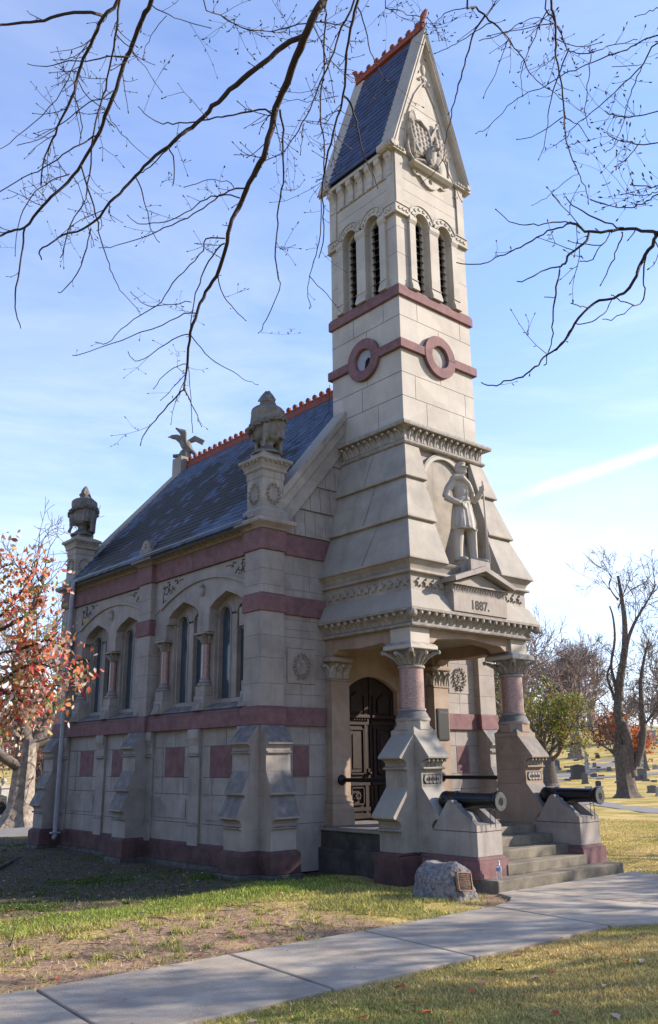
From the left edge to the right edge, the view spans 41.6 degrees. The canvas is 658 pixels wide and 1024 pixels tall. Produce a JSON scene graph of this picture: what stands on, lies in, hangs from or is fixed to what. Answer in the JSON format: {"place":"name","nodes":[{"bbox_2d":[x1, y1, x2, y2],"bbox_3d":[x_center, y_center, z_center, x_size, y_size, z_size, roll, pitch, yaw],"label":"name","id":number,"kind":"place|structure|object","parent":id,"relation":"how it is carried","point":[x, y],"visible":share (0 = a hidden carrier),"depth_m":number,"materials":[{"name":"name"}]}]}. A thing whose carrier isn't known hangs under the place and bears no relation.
{"place":"outdoors","nodes":[
{"label":"outdoors","id":0,"kind":"place"},
{"bbox_2d":[0,759,614,836],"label":"road","id":1,"kind":"structure","parent":0,"point":[7,832],"depth_m":58.21,"materials":[{"name":"grey asphalt"}]},
{"bbox_2d":[0,726,657,1023],"bbox_3d":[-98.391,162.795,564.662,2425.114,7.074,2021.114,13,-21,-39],"label":"ground","id":2,"kind":"structure","parent":0,"point":[608,784],"depth_m":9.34,"materials":[{"name":"green plant"}]},
{"bbox_2d":[0,795,6,813],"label":"headstone","id":3,"kind":"object","parent":2,"relation":"on","point":[3,801],"visible":0.66,"depth_m":30.32,"materials":[{"name":"stone"}]},
{"bbox_2d":[0,778,9,799],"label":"headstone","id":4,"kind":"object","parent":2,"relation":"on","point":[4,789],"visible":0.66,"depth_m":35.76,"materials":[{"name":"stone"}]},
{"bbox_2d":[0,913,17,946],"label":"dry seedling","id":5,"kind":"object","parent":2,"relation":"on","point":[9,934],"visible":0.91,"depth_m":8.04,"materials":[{"name":"beige plant"}]},
{"bbox_2d":[0,855,24,868],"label":"drain pipe on ground","id":6,"kind":"object","parent":2,"relation":"on","point":[5,864],"visible":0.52,"depth_m":15.52,"materials":[{"name":"plastic"}]},
{"bbox_2d":[0,686,51,781],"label":"red leaved tree","id":7,"kind":"object","parent":2,"relation":"on","point":[40,760],"visible":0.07,"depth_m":28.81,"materials":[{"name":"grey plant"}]},
{"bbox_2d":[0,542,62,783],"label":"bare tree","id":8,"kind":"object","parent":2,"relation":"on","point":[2,641],"visible":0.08,"depth_m":34.32,"materials":[{"name":"brown plant"}]},
{"bbox_2d":[0,497,102,828],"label":"bare tree","id":9,"kind":"object","parent":2,"relation":"on","point":[17,813],"visible":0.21,"depth_m":24.62,"materials":[{"name":"brown plant"}]},
{"bbox_2d":[0,530,103,755],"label":"dogwood tree","id":10,"kind":"object","parent":2,"relation":"on","point":[18,675],"visible":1,"depth_m":7.64,"materials":[{"name":"red plant"}]},
{"bbox_2d":[48,916,76,942],"bbox_3d":[-2.568,3.939,8.192,0.366,0.233,0.217,13,-21,-39],"label":"dry seedling","id":11,"kind":"object","parent":2,"relation":"on","point":[61,939],"visible":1,"depth_m":8.18,"materials":[{"name":"beige plant"}]},
{"bbox_2d":[0,897,358,961],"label":"broken twigs","id":12,"kind":"object","parent":2,"relation":"on","point":[157,917],"visible":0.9,"depth_m":8.79,"materials":[{"name":"plant"}]},
{"bbox_2d":[0,0,478,446],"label":"overhanging tree","id":13,"kind":"object","parent":2,"relation":"on","point":[315,11],"visible":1,"depth_m":5.12,"materials":[{"name":"brown plant"}]},
{"bbox_2d":[25,9,623,893],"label":"memorial chapel","id":14,"kind":"structure","parent":2,"relation":"on","point":[307,639],"depth_m":15.03,"materials":[{"name":"stone"}]},
{"bbox_2d":[67,486,99,536],"bbox_3d":[-5.655,-0.014,19.974,0.720,1.202,0.722,-4,-16,10],"label":"draped urn","id":15,"kind":"object","parent":14,"relation":"on","point":[83,513],"visible":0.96,"depth_m":19.75,"materials":[{"name":"stone"}]},
{"bbox_2d":[168,427,204,457],"bbox_3d":[-3.657,-1.752,22.225,0.947,0.810,0.359,4,-17,-16],"label":"eagle statue","id":16,"kind":"object","parent":14,"relation":"on","point":[185,445],"visible":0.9,"depth_m":22.14,"materials":[{"name":"stone"}]},
{"bbox_2d":[246,391,287,456],"bbox_3d":[-1.062,-1.531,14.914,0.720,1.202,0.722,13,-21,-39],"label":"draped urn","id":17,"kind":"object","parent":14,"relation":"on","point":[267,425],"visible":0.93,"depth_m":14.71,"materials":[{"name":"stone"}]},
{"bbox_2d":[349,677,395,820],"bbox_3d":[0.720,4.143,15.312,1.320,2.455,0.179,13,-21,-39],"label":"door","id":18,"kind":"structure","parent":14,"relation":"in","point":[372,717],"depth_m":15.29,"materials":[{"name":"brown wood"}]},
{"bbox_2d":[442,462,490,563],"bbox_3d":[2.243,0.012,14.610,0.796,1.768,0.438,8,-18,-28],"label":"soldier statue","id":19,"kind":"object","parent":14,"relation":"on","point":[463,520],"visible":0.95,"depth_m":14.47,"materials":[{"name":"stone"}]},
{"bbox_2d":[439,791,506,826],"bbox_3d":[1.938,4.091,11.974,0.380,0.471,1.117,13,-21,-39],"label":"cannon","id":20,"kind":"object","parent":14,"relation":"on","point":[495,800],"visible":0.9,"depth_m":11.79,"materials":[{"name":"black metal"}]},
{"bbox_2d":[496,861,501,878],"bbox_3d":[2.225,4.684,11.342,0.070,0.220,0.070,13,-21,-39],"label":"water bottle","id":21,"kind":"object","parent":14,"relation":"on","point":[499,870],"visible":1,"depth_m":11.31,"materials":[{"name":"clear plastic"}]},
{"bbox_2d":[539,786,604,818],"bbox_3d":[3.734,4.503,13.465,0.380,0.471,1.117,13,-21,-39],"label":"cannon","id":22,"kind":"object","parent":14,"relation":"on","point":[595,795],"visible":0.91,"depth_m":13.29,"materials":[{"name":"black metal"}]},
{"bbox_2d":[0,843,652,1023],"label":"fallen leaves","id":23,"kind":"object","parent":2,"relation":"on","point":[616,1015],"visible":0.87,"depth_m":8.62,"materials":[{"name":"brown plant"}]},
{"bbox_2d":[0,871,657,1023],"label":"walkway","id":24,"kind":"structure","parent":2,"relation":"on","point":[205,989],"depth_m":7.27,"materials":[{"name":"concrete"}]},
{"bbox_2d":[0,668,657,769],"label":"distant wood","id":25,"kind":"object","parent":2,"relation":"on","point":[628,707],"visible":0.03,"depth_m":152.07,"materials":[{"name":"brown plant"}]},
{"bbox_2d":[412,860,477,901],"bbox_3d":[1.429,4.611,10.812,0.724,0.478,0.796,13,-21,-39],"label":"memorial boulder","id":26,"kind":"object","parent":2,"relation":"on","point":[442,880],"visible":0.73,"depth_m":10.65,"materials":[{"name":"stone"}]},
{"bbox_2d":[421,0,657,386],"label":"overhanging tree","id":27,"kind":"object","parent":2,"relation":"on","point":[597,231],"visible":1,"depth_m":4.14,"materials":[{"name":"brown plant"}]},
{"bbox_2d":[493,605,586,719],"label":"bare tree","id":28,"kind":"object","parent":2,"relation":"on","point":[528,671],"visible":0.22,"depth_m":72.18,"materials":[{"name":"plant"}]},
{"bbox_2d":[494,672,599,786],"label":"leafy tree","id":29,"kind":"object","parent":2,"relation":"on","point":[560,723],"visible":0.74,"depth_m":51.08,"materials":[{"name":"green plant"}]},
{"bbox_2d":[555,760,560,769],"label":"headstone","id":30,"kind":"object","parent":2,"relation":"on","point":[557,762],"visible":0.34,"depth_m":66.87,"materials":[{"name":"stone"}]},
{"bbox_2d":[523,642,604,740],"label":"bare tree","id":31,"kind":"object","parent":2,"relation":"on","point":[538,680],"visible":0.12,"depth_m":102.78,"materials":[{"name":"plant"}]},
{"bbox_2d":[526,631,613,758],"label":"bare tree","id":32,"kind":"object","parent":2,"relation":"on","point":[570,676],"visible":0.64,"depth_m":80.59,"materials":[{"name":"plant"}]},
{"bbox_2d":[569,764,584,779],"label":"headstone","id":33,"kind":"object","parent":2,"relation":"on","point":[577,771],"visible":0.69,"depth_m":57.08,"materials":[{"name":"stone"}]},
{"bbox_2d":[581,773,588,783],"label":"headstone","id":34,"kind":"object","parent":2,"relation":"on","point":[584,776],"visible":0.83,"depth_m":52.38,"materials":[{"name":"stone"}]},
{"bbox_2d":[549,623,626,729],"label":"bare tree","id":35,"kind":"object","parent":2,"relation":"on","point":[597,666],"visible":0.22,"depth_m":124.29,"materials":[{"name":"brown plant"}]},
{"bbox_2d":[584,753,591,774],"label":"obelisk","id":36,"kind":"object","parent":2,"relation":"on","point":[587,770],"visible":0.61,"depth_m":60.80,"materials":[{"name":"stone"}]},
{"bbox_2d":[595,781,600,785],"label":"headstone","id":37,"kind":"object","parent":2,"relation":"on","point":[597,783],"visible":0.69,"depth_m":48.01,"materials":[{"name":"stone"}]},
{"bbox_2d":[566,544,657,798],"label":"bare tree","id":38,"kind":"object","parent":2,"relation":"on","point":[627,760],"visible":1,"depth_m":38.57,"materials":[{"name":"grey plant"}]},
{"bbox_2d":[585,704,657,762],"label":"orange tree","id":39,"kind":"object","parent":2,"relation":"on","point":[635,742],"visible":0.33,"depth_m":66.38,"materials":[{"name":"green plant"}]},
{"bbox_2d":[619,627,657,697],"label":"bare tree","id":40,"kind":"object","parent":2,"relation":"on","point":[654,672],"visible":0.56,"depth_m":101.12,"materials":[{"name":"brown plant"}]},
{"bbox_2d":[634,768,648,780],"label":"headstone","id":41,"kind":"object","parent":2,"relation":"on","point":[640,772],"visible":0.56,"depth_m":54.15,"materials":[{"name":"stone"}]},
{"bbox_2d":[643,750,649,770],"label":"obelisk","id":42,"kind":"object","parent":2,"relation":"on","point":[645,766],"visible":0.67,"depth_m":63.37,"materials":[{"name":"stone"}]},
{"bbox_2d":[646,785,656,792],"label":"headstone","id":43,"kind":"object","parent":2,"relation":"on","point":[651,789],"visible":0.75,"depth_m":42.12,"materials":[{"name":"stone"}]},
{"bbox_2d":[647,724,657,743],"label":"headstone","id":44,"kind":"object","parent":2,"relation":"on","point":[653,732],"visible":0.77,"depth_m":90.86,"materials":[{"name":"stone"}]},
{"bbox_2d":[0,0,657,752],"label":"sky","id":45,"kind":"structure","parent":0,"point":[571,466],"materials":[{"name":"blue"}]},
{"bbox_2d":[561,772,657,779],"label":"road","id":46,"kind":"structure","parent":0,"point":[651,773],"depth_m":58.80,"materials":[{"name":"grey asphalt"}]},
{"bbox_2d":[582,802,657,812],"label":"road","id":47,"kind":"structure","parent":0,"point":[635,808],"depth_m":29.69,"materials":[{"name":"concrete"}]}
]}

